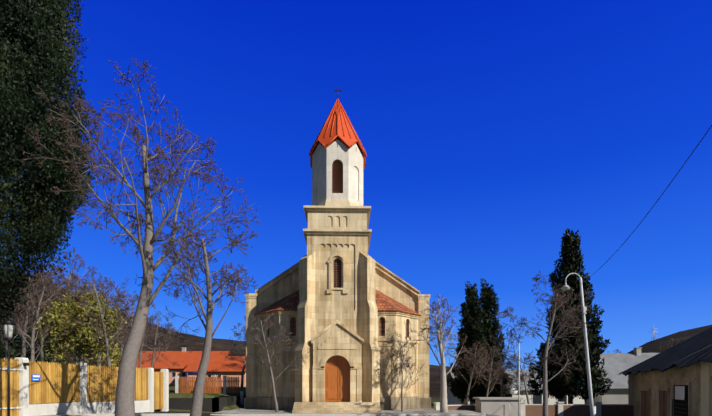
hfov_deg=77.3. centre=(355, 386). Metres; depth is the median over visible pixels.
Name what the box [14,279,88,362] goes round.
tree
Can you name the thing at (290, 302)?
church annex roof
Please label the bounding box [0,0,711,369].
sky
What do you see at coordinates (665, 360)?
old house roof
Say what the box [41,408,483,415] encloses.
pavement slabs
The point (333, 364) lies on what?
church door
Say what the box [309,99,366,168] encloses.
church spire
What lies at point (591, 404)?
street lamp post
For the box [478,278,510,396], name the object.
cypress
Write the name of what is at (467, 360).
tree
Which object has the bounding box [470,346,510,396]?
tree
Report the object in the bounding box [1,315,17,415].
street lamp
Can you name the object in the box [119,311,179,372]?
tree
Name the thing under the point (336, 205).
church tower cornices
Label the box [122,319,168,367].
tree
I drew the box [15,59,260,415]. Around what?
bare tree
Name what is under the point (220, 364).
pink hall roof
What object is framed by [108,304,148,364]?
tree
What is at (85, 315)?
tree
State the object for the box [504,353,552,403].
tree
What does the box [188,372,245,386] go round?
house wall
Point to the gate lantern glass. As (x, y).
(8, 330)
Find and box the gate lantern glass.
[3,324,14,337]
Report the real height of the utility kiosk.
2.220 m
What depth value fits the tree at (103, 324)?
29.20 m
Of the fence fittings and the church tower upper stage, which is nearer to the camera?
the fence fittings
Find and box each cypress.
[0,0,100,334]
[448,281,493,403]
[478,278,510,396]
[527,229,612,403]
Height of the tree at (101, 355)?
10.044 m
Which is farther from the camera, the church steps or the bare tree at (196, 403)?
the church steps
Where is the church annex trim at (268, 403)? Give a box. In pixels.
[255,311,296,409]
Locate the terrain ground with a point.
(197, 343)
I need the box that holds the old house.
[627,344,711,415]
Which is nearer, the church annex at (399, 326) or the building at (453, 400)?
the church annex at (399, 326)
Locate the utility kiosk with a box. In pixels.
[473,397,522,415]
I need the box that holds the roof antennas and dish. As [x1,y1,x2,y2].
[511,340,663,393]
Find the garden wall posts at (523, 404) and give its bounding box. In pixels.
[433,402,633,415]
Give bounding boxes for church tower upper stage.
[308,211,366,228]
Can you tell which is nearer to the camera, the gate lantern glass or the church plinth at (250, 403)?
the gate lantern glass
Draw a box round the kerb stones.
[67,413,485,415]
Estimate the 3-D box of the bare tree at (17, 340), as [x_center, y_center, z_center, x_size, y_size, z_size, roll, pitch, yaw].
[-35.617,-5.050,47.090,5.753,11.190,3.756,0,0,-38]
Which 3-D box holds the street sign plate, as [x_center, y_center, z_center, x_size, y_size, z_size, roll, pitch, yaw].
[-13.966,-0.379,19.427,0.030,0.280,0.440,0,0,8]
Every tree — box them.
[0,272,76,361]
[0,283,74,362]
[0,288,66,358]
[0,291,46,361]
[2,264,70,357]
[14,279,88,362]
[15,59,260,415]
[20,247,118,363]
[30,274,66,362]
[43,267,128,362]
[59,266,157,366]
[64,325,123,365]
[75,272,129,366]
[103,294,167,354]
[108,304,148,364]
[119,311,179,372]
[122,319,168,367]
[146,321,182,350]
[154,210,257,415]
[223,316,245,388]
[248,313,313,411]
[376,322,427,411]
[410,294,477,412]
[453,342,491,404]
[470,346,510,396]
[483,357,525,396]
[484,271,593,415]
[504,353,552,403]
[664,338,685,347]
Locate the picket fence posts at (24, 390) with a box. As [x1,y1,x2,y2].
[15,357,168,415]
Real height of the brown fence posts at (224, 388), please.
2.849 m
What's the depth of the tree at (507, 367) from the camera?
37.38 m
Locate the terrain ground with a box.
[0,274,711,412]
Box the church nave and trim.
[245,252,430,401]
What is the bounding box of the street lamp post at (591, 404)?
[562,273,595,415]
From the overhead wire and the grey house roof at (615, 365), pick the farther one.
the grey house roof at (615, 365)
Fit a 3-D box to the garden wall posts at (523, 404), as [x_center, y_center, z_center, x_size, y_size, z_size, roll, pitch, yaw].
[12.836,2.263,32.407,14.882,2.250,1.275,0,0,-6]
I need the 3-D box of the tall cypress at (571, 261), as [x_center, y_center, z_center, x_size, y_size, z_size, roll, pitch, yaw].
[17.169,-4.623,35.067,5.668,15.741,6.296,0,0,-1]
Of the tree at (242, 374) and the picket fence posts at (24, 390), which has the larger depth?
the tree at (242, 374)
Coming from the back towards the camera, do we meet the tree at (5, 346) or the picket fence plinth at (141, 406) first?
the tree at (5, 346)
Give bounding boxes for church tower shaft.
[307,234,367,335]
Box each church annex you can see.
[257,314,296,396]
[378,315,417,396]
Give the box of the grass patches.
[169,393,230,397]
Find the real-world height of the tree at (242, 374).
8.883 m
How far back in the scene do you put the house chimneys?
49.14 m
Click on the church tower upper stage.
(337, 219)
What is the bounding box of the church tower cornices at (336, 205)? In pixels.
[303,199,371,250]
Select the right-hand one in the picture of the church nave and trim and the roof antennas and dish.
the roof antennas and dish
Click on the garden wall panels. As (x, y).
(584, 410)
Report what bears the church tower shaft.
on the terrain ground
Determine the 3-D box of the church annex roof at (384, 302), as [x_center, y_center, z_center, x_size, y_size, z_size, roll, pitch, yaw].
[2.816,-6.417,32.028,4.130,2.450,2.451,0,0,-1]
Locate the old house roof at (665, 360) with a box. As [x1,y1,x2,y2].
[618,327,711,375]
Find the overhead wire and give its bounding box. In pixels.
[583,125,711,282]
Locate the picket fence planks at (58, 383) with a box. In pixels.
[0,358,163,415]
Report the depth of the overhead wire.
11.30 m
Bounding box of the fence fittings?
[0,363,28,408]
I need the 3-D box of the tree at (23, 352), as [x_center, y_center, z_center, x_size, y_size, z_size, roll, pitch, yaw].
[-25.555,-4.744,34.436,6.552,11.363,7.039,0,0,-1]
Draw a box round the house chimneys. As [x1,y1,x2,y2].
[181,347,641,370]
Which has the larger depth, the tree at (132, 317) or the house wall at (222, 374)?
the house wall at (222, 374)
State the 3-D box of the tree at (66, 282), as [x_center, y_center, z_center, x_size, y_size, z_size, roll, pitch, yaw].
[-20.055,-4.357,30.963,5.865,10.589,5.398,0,0,36]
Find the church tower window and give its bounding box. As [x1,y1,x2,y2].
[333,259,341,287]
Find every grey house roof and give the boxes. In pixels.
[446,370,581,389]
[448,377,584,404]
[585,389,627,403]
[596,353,658,388]
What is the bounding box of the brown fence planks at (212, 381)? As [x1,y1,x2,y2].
[179,376,239,392]
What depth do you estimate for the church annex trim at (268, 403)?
31.03 m
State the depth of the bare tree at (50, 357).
57.91 m
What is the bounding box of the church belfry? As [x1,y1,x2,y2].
[312,139,362,204]
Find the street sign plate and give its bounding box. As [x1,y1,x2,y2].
[31,374,39,380]
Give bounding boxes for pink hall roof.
[117,351,230,368]
[183,356,245,371]
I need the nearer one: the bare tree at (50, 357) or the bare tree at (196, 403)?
the bare tree at (196, 403)
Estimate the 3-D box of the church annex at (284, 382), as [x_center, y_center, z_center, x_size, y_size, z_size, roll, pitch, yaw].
[-5.201,-1.712,32.001,4.100,7.000,2.300,0,0,-1]
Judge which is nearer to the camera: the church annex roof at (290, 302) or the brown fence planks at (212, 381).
the church annex roof at (290, 302)
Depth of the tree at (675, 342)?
51.79 m
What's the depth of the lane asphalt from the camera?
26.84 m
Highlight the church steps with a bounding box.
[292,402,380,413]
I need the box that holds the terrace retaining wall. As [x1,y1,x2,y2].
[41,395,245,411]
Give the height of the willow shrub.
8.174 m
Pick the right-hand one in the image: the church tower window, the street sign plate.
the church tower window
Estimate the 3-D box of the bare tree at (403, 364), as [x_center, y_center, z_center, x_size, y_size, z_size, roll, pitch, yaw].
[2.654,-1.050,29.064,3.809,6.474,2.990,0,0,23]
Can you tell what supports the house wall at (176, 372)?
on the terrain ground
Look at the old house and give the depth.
23.17 m
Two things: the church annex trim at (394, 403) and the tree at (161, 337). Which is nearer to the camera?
the church annex trim at (394, 403)
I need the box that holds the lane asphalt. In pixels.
[135,410,218,415]
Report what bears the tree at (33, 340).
on the terrain ground
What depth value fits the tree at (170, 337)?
73.84 m
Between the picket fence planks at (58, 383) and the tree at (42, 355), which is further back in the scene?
the tree at (42, 355)
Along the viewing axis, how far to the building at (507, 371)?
47.36 m
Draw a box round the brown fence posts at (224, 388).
[175,376,243,405]
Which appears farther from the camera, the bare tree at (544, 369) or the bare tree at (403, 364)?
the bare tree at (403, 364)
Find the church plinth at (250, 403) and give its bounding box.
[244,397,430,408]
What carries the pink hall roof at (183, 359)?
on the house wall at (176, 372)
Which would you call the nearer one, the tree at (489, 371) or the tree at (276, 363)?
the tree at (276, 363)
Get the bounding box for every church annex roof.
[254,290,298,315]
[375,289,420,316]
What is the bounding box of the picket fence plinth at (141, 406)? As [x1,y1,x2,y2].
[29,400,148,415]
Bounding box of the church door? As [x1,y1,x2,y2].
[325,356,349,401]
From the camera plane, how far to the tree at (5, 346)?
40.40 m
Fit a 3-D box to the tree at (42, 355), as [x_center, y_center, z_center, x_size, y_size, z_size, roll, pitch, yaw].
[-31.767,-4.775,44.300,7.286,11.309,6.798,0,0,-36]
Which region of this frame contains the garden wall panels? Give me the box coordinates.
[448,405,632,415]
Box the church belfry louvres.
[332,160,342,192]
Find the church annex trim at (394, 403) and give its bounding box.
[378,311,419,409]
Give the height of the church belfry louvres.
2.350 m
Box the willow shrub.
[32,282,127,366]
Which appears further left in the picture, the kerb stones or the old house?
the kerb stones
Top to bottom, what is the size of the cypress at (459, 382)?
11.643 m
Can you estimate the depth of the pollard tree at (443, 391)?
28.40 m
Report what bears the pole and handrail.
on the terrain ground
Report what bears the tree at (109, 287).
on the terrain ground
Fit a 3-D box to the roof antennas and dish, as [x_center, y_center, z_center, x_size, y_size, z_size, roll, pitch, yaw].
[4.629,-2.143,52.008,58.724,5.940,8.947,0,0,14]
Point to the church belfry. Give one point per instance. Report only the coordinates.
(324, 159)
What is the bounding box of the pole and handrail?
[509,343,521,415]

